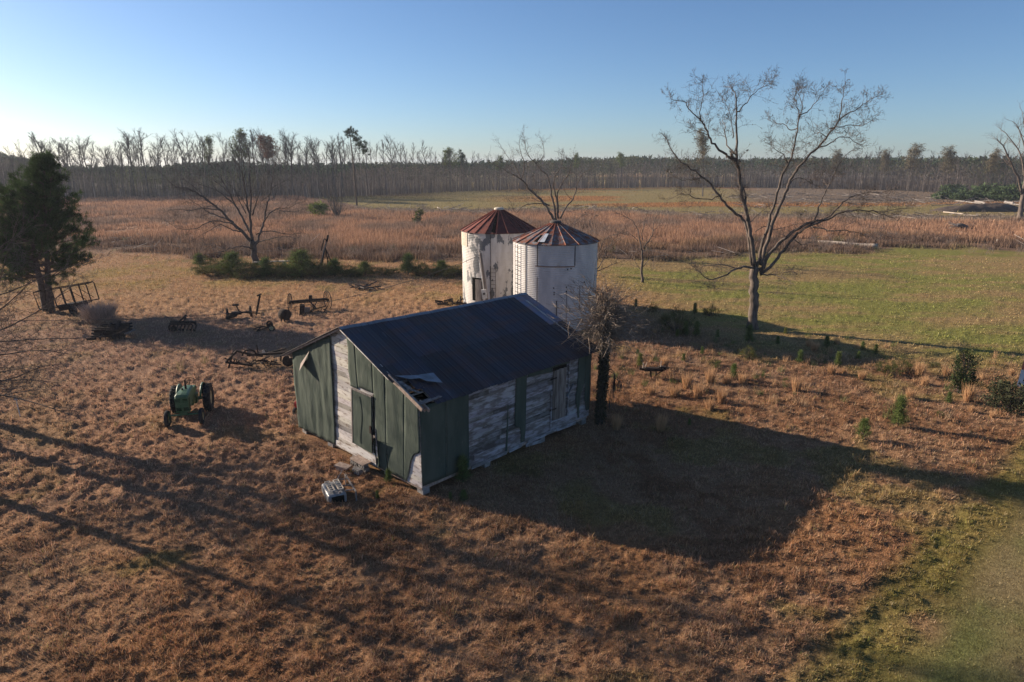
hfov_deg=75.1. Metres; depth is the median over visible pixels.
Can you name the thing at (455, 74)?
sky
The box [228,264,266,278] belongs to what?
pine bush
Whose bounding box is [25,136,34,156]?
bare forest tree
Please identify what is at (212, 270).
pine bush
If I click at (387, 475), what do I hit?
young pine
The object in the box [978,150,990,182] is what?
bare forest tree
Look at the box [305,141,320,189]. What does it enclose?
bare forest tree
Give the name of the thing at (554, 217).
bare tree
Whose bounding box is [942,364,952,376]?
broomsedge clump
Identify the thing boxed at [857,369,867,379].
broomsedge clump
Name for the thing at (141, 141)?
bare forest tree
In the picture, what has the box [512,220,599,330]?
grain bin
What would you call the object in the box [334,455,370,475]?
stones
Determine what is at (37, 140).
bare forest tree
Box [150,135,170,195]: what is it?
bare forest tree
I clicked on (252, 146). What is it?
bare forest tree
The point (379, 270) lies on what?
pine bush
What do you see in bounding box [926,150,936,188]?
bare forest tree
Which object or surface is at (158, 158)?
bare forest tree
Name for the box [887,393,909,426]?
young pine
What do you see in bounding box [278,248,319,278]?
pine bush
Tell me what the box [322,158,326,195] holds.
bare forest tree
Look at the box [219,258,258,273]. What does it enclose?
pine bush
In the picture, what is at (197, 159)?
bare forest tree
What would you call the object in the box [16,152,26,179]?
bare forest tree
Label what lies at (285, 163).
bare forest tree
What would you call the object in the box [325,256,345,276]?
pine bush
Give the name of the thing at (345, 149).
bare forest tree
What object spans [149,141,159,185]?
bare forest tree
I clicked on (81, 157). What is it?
bare forest tree
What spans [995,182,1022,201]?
evergreen shrub
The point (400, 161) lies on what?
bare forest tree
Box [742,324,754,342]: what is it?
young pine
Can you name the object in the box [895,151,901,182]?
bare forest tree
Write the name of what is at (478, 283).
door
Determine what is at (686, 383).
broomsedge clump
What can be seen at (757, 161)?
distant evergreens
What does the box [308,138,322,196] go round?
bare forest tree
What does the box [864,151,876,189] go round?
bare forest tree
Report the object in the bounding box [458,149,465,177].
pine
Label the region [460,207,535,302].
grain bin
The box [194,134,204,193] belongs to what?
bare forest tree
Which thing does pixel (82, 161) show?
bare forest tree
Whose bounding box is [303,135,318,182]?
bare forest tree
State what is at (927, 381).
broomsedge clump
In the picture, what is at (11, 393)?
bare tree
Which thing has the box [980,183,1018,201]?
evergreen shrub
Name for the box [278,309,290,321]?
iron drum
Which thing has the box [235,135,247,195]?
bare forest tree
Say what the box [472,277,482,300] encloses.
doorway
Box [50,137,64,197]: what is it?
bare forest tree
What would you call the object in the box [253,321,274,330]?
hand cultivator
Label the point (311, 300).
dump rake
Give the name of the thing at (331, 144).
bare forest tree
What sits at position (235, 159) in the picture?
bare forest tree
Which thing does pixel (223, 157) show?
bare forest tree
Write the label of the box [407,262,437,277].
pine bush
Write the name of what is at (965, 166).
bare forest tree
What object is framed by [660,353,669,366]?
broomsedge clump
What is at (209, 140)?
leafing tree
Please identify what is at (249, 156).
bare forest tree
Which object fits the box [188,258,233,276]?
pine bush
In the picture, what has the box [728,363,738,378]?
young pine
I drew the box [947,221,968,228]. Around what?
uprooted stump
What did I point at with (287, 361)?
side rake
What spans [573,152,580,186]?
leafing tree
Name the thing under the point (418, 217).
green shrub
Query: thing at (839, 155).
budding tree
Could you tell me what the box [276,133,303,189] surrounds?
bare forest tree
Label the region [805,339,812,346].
broomsedge clump
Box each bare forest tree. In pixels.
[3,146,15,176]
[12,140,27,165]
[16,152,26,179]
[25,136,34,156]
[26,132,42,151]
[27,129,49,151]
[42,136,56,155]
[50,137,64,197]
[53,142,73,196]
[57,137,72,192]
[59,140,72,194]
[64,142,75,196]
[65,135,88,196]
[66,155,80,197]
[67,138,89,193]
[74,135,92,189]
[83,140,101,186]
[90,146,116,196]
[90,147,98,190]
[90,154,101,197]
[94,145,111,197]
[104,154,112,197]
[105,149,117,195]
[112,141,123,195]
[114,141,127,191]
[114,152,122,192]
[117,133,139,195]
[117,152,127,196]
[118,128,132,196]
[118,150,125,184]
[119,134,137,195]
[128,138,141,179]
[129,146,137,189]
[129,147,139,194]
[131,129,146,195]
[133,128,153,197]
[136,156,144,195]
[145,155,154,184]
[147,133,163,194]
[148,150,157,195]
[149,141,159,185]
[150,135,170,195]
[154,151,161,196]
[155,145,165,196]
[162,157,172,192]
[165,140,176,195]
[169,136,186,196]
[171,129,189,195]
[173,149,180,197]
[175,129,195,188]
[190,140,198,173]
[190,152,202,191]
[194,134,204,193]
[194,134,208,194]
[197,137,207,195]
[217,133,230,196]
[226,139,240,196]
[226,158,233,195]
[229,136,239,194]
[233,138,246,196]
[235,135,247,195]
[239,131,254,193]
[242,131,258,196]
[250,128,266,194]
[250,130,258,182]
[256,139,263,188]
[257,135,276,193]
[260,150,270,194]
[271,141,283,193]
[273,156,277,187]
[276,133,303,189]
[279,128,290,194]
[279,138,295,196]
[282,132,298,191]
[282,142,290,195]
[291,140,300,194]
[295,153,302,187]
[298,139,315,197]
[300,152,304,196]
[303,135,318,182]
[304,153,308,195]
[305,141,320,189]
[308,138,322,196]
[310,159,315,191]
[322,141,329,197]
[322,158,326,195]
[325,141,336,192]
[326,137,341,196]
[335,134,344,196]
[335,142,347,196]
[338,138,347,191]
[345,144,352,186]
[351,146,360,183]
[354,140,363,180]
[360,144,373,193]
[367,140,372,177]
[373,143,379,180]
[376,141,386,194]
[382,133,396,193]
[392,141,399,193]
[394,145,405,193]
[401,144,410,193]
[409,142,415,191]
[412,149,421,193]
[418,140,429,192]
[428,149,432,192]
[431,150,439,191]
[447,153,451,191]
[468,152,476,190]
[475,154,481,177]
[540,153,545,188]
[854,153,862,188]
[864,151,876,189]
[872,147,881,185]
[874,149,882,188]
[885,147,894,189]
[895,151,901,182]
[922,158,933,191]
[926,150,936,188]
[951,156,962,183]
[960,154,970,181]
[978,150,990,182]
[997,156,1007,180]
[1001,151,1015,185]
[1012,153,1020,181]
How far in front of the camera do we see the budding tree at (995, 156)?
252.32 m
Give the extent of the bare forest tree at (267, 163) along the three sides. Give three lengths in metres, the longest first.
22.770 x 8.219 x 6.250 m
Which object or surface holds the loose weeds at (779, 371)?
on the ground at (986, 651)
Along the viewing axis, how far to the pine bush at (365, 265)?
70.92 m
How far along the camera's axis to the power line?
47.33 m
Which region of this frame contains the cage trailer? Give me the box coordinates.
[32,281,99,313]
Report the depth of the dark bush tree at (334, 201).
143.26 m
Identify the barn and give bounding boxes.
[281,292,597,494]
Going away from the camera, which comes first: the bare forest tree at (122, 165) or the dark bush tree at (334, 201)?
the dark bush tree at (334, 201)
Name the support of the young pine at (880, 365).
on the ground at (986, 651)
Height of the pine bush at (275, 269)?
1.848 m
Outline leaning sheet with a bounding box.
[1014,361,1023,386]
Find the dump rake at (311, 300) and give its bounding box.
[287,290,331,309]
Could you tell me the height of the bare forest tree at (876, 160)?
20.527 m
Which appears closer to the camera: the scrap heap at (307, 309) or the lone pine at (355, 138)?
the scrap heap at (307, 309)
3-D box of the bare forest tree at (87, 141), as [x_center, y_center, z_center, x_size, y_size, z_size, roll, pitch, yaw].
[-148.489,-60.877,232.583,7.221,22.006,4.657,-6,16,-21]
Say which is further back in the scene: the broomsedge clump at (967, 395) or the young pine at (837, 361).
the young pine at (837, 361)
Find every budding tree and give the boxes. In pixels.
[693,126,712,196]
[829,148,844,185]
[878,148,892,189]
[901,143,925,190]
[938,144,959,185]
[983,148,1002,184]
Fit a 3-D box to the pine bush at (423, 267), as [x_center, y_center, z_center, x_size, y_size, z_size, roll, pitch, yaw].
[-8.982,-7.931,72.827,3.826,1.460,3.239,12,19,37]
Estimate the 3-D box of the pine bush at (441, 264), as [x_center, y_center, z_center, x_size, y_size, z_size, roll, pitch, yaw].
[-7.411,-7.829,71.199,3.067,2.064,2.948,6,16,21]
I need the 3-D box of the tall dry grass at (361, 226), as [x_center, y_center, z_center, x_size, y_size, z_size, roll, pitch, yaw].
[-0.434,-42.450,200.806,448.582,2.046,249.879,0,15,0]
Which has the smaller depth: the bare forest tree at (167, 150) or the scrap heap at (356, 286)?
the scrap heap at (356, 286)
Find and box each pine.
[342,125,369,205]
[382,467,391,481]
[453,453,474,481]
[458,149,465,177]
[458,489,467,501]
[459,153,468,189]
[637,353,643,365]
[646,304,657,311]
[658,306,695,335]
[682,320,689,335]
[692,302,698,313]
[692,320,701,335]
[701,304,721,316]
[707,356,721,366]
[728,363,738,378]
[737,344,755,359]
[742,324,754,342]
[775,335,779,343]
[795,350,804,362]
[822,335,830,347]
[834,351,842,365]
[853,417,871,438]
[860,341,865,349]
[870,344,878,353]
[875,357,895,373]
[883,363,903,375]
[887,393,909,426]
[891,357,913,372]
[945,391,952,402]
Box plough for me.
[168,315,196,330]
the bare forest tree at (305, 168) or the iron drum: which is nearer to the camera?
the iron drum
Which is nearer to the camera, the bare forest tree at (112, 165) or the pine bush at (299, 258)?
the pine bush at (299, 258)
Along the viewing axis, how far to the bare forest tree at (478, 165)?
287.47 m
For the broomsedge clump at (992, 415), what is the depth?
31.65 m
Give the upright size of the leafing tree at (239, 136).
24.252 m
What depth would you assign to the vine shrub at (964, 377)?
34.31 m
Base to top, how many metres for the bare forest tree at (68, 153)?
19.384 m
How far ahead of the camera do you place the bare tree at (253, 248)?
77.00 m
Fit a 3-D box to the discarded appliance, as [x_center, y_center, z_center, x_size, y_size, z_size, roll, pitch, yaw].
[-6.316,5.347,24.101,0.975,0.590,1.611,-8,17,-27]
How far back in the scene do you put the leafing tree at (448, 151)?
279.10 m
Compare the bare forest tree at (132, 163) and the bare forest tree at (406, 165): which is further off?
the bare forest tree at (406, 165)
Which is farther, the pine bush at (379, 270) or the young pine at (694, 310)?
the pine bush at (379, 270)
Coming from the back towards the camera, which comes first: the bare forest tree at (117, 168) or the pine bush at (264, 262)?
the bare forest tree at (117, 168)
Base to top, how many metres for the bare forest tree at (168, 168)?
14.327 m
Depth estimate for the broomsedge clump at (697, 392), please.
34.09 m
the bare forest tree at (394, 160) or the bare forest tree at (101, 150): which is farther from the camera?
the bare forest tree at (394, 160)
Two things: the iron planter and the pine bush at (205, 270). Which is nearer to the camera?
the iron planter
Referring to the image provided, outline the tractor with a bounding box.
[164,377,214,426]
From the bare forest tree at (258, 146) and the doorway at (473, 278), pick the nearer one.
the doorway at (473, 278)
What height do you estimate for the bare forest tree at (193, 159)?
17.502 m
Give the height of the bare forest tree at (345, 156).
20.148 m
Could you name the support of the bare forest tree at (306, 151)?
on the ground at (986, 651)
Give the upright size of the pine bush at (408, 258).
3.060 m
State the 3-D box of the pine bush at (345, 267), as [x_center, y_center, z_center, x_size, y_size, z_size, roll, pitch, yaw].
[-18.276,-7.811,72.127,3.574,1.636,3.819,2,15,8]
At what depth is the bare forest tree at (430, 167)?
270.30 m
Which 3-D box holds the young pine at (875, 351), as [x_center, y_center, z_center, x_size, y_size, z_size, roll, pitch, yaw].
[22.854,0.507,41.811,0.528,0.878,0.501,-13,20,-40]
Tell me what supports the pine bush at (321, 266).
on the ground at (986, 651)
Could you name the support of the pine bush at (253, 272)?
on the ground at (986, 651)
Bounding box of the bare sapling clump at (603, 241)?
[566,203,629,275]
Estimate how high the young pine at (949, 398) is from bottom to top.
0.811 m
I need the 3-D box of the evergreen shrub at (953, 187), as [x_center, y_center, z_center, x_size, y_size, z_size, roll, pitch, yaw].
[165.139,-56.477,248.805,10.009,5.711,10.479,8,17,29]
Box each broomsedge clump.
[609,412,623,430]
[645,384,656,395]
[654,409,671,431]
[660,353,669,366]
[670,385,680,396]
[680,370,694,388]
[692,381,705,398]
[703,364,717,383]
[704,397,720,410]
[714,384,728,403]
[722,372,736,383]
[738,372,751,383]
[790,374,803,391]
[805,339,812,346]
[826,361,836,373]
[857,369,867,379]
[903,366,909,373]
[905,385,919,397]
[913,360,927,376]
[917,373,931,384]
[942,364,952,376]
[961,381,978,401]
[967,405,977,412]
[989,409,996,417]
[1007,366,1016,375]
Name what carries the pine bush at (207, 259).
on the ground at (986, 651)
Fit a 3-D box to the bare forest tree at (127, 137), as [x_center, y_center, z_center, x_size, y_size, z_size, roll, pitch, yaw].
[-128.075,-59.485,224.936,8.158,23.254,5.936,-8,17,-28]
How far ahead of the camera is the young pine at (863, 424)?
28.81 m
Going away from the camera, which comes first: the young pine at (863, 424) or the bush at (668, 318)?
the young pine at (863, 424)
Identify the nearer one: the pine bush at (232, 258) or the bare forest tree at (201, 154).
the pine bush at (232, 258)
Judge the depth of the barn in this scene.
26.59 m
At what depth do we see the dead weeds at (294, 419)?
30.45 m
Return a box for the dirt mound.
[932,203,1023,211]
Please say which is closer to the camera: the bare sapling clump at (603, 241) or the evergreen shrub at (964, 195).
the bare sapling clump at (603, 241)
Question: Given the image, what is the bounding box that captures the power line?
[23,255,478,320]
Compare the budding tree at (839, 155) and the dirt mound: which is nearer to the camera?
the dirt mound
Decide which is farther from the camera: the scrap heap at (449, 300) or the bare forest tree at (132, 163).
the bare forest tree at (132, 163)
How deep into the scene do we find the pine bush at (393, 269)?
73.05 m
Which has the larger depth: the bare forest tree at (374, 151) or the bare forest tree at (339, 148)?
the bare forest tree at (374, 151)
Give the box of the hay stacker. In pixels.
[320,235,330,263]
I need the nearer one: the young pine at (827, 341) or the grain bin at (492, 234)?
the young pine at (827, 341)
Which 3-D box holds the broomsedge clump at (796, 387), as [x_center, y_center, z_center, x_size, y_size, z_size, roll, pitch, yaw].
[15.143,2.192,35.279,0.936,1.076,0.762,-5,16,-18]
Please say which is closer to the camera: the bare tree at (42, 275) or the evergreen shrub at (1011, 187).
the bare tree at (42, 275)
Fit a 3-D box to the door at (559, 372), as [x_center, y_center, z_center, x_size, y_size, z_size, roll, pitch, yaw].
[2.012,2.268,28.818,0.068,2.490,1.150,14,20,42]
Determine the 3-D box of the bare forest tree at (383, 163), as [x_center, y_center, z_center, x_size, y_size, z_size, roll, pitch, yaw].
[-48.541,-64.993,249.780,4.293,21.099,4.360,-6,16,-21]
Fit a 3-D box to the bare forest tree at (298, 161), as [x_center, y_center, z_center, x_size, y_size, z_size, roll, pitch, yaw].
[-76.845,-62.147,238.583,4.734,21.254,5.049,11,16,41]
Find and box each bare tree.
[0,201,128,450]
[0,354,83,405]
[146,141,316,264]
[485,127,599,219]
[610,201,669,282]
[651,64,917,329]
[984,103,1023,218]
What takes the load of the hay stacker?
on the ground at (986, 651)
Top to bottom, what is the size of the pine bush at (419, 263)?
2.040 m
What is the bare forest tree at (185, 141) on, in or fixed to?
on the ground at (986, 651)
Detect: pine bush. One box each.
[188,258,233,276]
[190,252,207,264]
[196,257,218,264]
[203,262,237,274]
[210,249,252,274]
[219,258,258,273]
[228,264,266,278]
[242,265,268,277]
[254,256,276,276]
[256,263,282,275]
[268,259,299,279]
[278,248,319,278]
[283,258,327,277]
[298,257,335,276]
[308,261,328,275]
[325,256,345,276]
[331,263,356,274]
[333,265,363,278]
[356,259,374,275]
[365,264,384,273]
[371,266,394,275]
[384,267,398,272]
[396,252,420,274]
[400,259,426,273]
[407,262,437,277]
[421,265,434,275]
[431,259,450,276]
[440,263,462,277]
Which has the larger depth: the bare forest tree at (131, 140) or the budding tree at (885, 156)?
the budding tree at (885, 156)
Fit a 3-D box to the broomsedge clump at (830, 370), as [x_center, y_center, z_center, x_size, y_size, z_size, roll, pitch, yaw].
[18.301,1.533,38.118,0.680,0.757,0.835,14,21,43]
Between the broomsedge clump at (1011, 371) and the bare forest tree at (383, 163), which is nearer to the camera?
the broomsedge clump at (1011, 371)
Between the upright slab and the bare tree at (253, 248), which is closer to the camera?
the upright slab
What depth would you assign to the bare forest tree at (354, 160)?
249.56 m
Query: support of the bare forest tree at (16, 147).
on the ground at (986, 651)
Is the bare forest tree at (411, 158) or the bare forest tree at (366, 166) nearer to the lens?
the bare forest tree at (366, 166)
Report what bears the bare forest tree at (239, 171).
on the ground at (986, 651)
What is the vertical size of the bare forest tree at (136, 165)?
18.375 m
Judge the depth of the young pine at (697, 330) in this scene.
46.21 m
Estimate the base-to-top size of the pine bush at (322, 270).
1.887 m
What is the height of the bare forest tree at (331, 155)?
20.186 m
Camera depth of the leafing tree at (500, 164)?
287.68 m
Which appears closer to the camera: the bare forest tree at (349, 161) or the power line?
the power line
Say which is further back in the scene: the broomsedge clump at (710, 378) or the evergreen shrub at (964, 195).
the evergreen shrub at (964, 195)
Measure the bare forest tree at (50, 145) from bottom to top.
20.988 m
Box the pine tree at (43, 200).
[0,148,100,312]
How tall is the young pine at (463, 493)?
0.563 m
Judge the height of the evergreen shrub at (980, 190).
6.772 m
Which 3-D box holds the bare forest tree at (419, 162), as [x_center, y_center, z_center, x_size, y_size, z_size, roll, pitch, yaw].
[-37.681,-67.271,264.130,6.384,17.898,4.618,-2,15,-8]
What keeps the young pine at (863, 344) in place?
on the ground at (986, 651)
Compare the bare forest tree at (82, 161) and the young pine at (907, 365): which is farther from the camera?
the bare forest tree at (82, 161)
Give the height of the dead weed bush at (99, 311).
1.854 m
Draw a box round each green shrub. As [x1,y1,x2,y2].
[306,199,330,215]
[412,208,423,223]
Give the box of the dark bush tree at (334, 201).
[307,173,355,215]
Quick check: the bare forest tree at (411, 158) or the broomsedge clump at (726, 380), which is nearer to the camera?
the broomsedge clump at (726, 380)
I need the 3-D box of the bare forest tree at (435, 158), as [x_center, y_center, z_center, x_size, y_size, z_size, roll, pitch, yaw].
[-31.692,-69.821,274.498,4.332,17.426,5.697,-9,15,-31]
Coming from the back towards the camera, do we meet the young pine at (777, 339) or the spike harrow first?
the spike harrow
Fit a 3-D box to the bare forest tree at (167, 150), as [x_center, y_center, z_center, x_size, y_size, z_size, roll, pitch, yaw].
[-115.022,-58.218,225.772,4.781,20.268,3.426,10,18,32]
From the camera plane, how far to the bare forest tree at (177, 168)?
224.15 m
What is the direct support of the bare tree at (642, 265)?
on the ground at (986, 651)
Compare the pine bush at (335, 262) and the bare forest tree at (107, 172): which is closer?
the pine bush at (335, 262)
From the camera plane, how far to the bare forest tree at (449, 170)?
279.95 m
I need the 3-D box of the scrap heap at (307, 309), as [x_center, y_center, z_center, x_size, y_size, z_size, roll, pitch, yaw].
[-15.650,-2.295,53.255,2.243,1.141,1.920,-3,15,-11]
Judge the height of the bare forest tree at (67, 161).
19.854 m
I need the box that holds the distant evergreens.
[0,151,1023,185]
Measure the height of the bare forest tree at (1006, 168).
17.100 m
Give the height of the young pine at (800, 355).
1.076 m
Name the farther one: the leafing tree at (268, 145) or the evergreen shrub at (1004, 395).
the leafing tree at (268, 145)
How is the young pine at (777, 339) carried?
on the ground at (986, 651)
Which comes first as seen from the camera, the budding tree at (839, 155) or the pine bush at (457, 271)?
the pine bush at (457, 271)
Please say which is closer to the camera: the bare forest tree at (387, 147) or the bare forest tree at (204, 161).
the bare forest tree at (204, 161)
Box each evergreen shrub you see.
[927,189,953,198]
[938,183,968,191]
[948,189,982,200]
[966,182,1001,199]
[974,374,1023,414]
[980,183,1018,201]
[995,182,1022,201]
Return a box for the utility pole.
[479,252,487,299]
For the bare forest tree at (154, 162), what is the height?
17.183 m
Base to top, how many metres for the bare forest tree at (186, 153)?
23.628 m
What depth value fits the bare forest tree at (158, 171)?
224.56 m
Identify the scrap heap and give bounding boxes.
[304,305,330,315]
[349,281,380,289]
[435,296,466,305]
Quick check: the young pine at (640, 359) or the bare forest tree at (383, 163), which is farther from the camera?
the bare forest tree at (383, 163)
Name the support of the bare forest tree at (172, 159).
on the ground at (986, 651)
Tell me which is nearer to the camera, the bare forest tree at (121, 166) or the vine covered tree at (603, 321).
the vine covered tree at (603, 321)
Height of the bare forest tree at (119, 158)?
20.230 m
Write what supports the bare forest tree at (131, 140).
on the ground at (986, 651)
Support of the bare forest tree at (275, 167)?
on the ground at (986, 651)
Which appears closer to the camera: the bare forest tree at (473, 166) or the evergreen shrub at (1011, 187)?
the evergreen shrub at (1011, 187)
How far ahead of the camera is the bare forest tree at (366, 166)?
251.41 m
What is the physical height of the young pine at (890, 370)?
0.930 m
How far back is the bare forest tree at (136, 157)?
246.56 m
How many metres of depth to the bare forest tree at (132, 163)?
231.48 m
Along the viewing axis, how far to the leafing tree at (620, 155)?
322.71 m
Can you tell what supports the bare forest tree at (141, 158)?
on the ground at (986, 651)
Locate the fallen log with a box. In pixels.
[818,241,877,247]
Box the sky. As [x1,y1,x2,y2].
[0,0,1023,166]
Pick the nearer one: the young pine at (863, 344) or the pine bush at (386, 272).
the young pine at (863, 344)
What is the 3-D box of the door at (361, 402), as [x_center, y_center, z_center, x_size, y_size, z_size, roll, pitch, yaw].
[-5.819,3.079,25.873,1.600,2.460,0.125,14,20,42]
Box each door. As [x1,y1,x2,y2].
[351,387,374,452]
[475,279,481,301]
[550,364,566,420]
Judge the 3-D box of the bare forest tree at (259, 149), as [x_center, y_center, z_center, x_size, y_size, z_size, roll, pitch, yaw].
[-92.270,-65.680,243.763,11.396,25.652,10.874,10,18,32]
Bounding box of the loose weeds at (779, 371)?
[581,329,1023,421]
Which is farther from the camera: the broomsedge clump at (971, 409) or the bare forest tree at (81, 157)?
the bare forest tree at (81, 157)
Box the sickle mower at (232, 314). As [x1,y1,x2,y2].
[225,294,261,319]
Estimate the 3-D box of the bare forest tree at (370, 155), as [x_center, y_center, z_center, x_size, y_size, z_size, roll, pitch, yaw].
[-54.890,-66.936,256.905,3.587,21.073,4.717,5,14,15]
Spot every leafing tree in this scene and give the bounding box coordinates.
[202,135,216,195]
[227,127,248,196]
[254,133,281,198]
[439,148,460,191]
[494,156,503,187]
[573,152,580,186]
[616,151,624,187]
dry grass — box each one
[0,188,1023,262]
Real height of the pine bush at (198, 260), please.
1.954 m
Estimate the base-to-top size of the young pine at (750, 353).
1.155 m
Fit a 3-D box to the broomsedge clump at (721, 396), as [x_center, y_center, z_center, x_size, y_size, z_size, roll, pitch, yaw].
[10.490,2.629,33.295,0.858,0.986,0.699,-2,15,-9]
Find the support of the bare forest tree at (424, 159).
on the ground at (986, 651)
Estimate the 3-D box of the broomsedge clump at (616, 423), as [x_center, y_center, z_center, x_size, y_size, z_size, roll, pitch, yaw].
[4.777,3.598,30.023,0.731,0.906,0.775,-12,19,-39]
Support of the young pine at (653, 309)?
on the ground at (986, 651)
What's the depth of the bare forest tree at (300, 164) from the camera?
238.13 m
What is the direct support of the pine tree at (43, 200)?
on the ground at (986, 651)
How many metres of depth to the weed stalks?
38.26 m
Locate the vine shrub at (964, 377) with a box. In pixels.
[947,341,983,395]
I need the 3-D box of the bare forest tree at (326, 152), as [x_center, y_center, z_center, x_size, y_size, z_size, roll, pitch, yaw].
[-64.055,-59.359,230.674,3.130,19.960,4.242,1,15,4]
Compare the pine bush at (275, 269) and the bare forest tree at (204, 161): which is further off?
the bare forest tree at (204, 161)
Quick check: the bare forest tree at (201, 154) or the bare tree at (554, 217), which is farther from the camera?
the bare forest tree at (201, 154)
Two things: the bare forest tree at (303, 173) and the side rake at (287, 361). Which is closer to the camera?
the side rake at (287, 361)
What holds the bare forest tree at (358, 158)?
on the ground at (986, 651)
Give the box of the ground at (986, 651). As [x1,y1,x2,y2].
[0,167,1023,681]
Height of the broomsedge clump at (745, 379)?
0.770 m
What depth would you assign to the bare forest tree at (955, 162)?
261.75 m
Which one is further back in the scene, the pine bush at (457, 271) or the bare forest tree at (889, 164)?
the bare forest tree at (889, 164)
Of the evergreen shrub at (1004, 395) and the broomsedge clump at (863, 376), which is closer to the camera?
the evergreen shrub at (1004, 395)
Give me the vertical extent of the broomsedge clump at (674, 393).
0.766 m
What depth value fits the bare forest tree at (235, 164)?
229.12 m
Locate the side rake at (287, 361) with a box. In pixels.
[225,345,292,369]
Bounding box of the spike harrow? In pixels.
[86,320,135,340]
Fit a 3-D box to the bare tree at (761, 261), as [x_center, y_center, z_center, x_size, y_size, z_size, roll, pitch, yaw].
[18.346,-9.730,46.256,18.286,18.670,9.365,0,15,0]
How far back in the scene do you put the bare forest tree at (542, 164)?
306.71 m
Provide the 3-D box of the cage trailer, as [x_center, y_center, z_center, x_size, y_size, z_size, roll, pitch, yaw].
[-35.675,-3.472,53.337,4.453,2.452,1.400,-1,15,-3]
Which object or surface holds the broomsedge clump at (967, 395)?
on the ground at (986, 651)
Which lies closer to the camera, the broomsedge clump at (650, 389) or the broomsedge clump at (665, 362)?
the broomsedge clump at (650, 389)
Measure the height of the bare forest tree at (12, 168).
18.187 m
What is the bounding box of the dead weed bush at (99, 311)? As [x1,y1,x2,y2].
[71,298,120,323]
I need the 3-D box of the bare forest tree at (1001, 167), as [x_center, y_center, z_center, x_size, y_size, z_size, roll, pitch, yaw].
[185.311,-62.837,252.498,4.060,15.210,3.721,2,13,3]
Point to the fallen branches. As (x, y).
(843, 195)
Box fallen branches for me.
[2,189,1023,258]
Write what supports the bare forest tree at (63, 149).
on the ground at (986, 651)
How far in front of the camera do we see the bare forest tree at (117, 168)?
223.90 m
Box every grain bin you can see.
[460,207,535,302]
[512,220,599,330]
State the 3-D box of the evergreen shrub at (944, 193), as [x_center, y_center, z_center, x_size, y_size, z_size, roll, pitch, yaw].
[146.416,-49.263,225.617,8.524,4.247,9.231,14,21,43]
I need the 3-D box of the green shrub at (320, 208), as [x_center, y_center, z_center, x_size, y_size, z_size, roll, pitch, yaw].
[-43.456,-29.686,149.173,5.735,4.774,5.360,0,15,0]
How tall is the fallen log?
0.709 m
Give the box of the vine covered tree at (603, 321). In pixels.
[546,261,653,424]
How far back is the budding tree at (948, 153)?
266.70 m
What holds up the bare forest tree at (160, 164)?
on the ground at (986, 651)
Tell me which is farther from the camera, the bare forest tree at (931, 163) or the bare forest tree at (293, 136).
the bare forest tree at (931, 163)
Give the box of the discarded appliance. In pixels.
[321,471,356,502]
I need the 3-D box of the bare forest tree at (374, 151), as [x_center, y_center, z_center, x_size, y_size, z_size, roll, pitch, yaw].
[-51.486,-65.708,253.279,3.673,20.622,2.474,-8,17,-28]
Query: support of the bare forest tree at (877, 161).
on the ground at (986, 651)
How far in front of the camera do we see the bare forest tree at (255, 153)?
244.20 m
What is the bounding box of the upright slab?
[299,304,306,315]
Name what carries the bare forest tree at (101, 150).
on the ground at (986, 651)
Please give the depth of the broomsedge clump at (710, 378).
36.48 m
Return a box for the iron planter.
[639,361,665,376]
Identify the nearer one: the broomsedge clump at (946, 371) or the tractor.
the tractor
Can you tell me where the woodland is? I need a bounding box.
[0,154,1023,198]
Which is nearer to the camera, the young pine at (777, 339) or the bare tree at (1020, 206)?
the young pine at (777, 339)
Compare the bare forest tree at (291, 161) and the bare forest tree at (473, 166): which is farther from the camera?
the bare forest tree at (473, 166)
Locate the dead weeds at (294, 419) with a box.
[286,411,297,425]
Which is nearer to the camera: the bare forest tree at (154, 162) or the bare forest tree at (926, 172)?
the bare forest tree at (154, 162)
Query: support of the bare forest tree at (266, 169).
on the ground at (986, 651)
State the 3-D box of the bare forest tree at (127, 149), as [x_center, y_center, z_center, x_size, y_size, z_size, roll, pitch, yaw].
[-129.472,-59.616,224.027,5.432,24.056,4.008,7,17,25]
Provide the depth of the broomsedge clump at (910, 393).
34.11 m
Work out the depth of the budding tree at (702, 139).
238.36 m
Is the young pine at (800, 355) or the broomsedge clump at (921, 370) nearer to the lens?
the broomsedge clump at (921, 370)
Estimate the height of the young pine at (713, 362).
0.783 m
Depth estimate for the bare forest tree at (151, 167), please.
227.15 m
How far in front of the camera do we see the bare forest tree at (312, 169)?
239.86 m
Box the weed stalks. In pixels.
[172,356,186,371]
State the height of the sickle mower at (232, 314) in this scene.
1.969 m
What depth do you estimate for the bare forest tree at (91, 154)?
229.20 m
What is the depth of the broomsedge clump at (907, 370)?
38.09 m
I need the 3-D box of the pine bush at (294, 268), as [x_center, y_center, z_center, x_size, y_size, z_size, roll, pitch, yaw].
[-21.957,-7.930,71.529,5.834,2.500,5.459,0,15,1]
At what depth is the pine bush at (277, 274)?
70.10 m

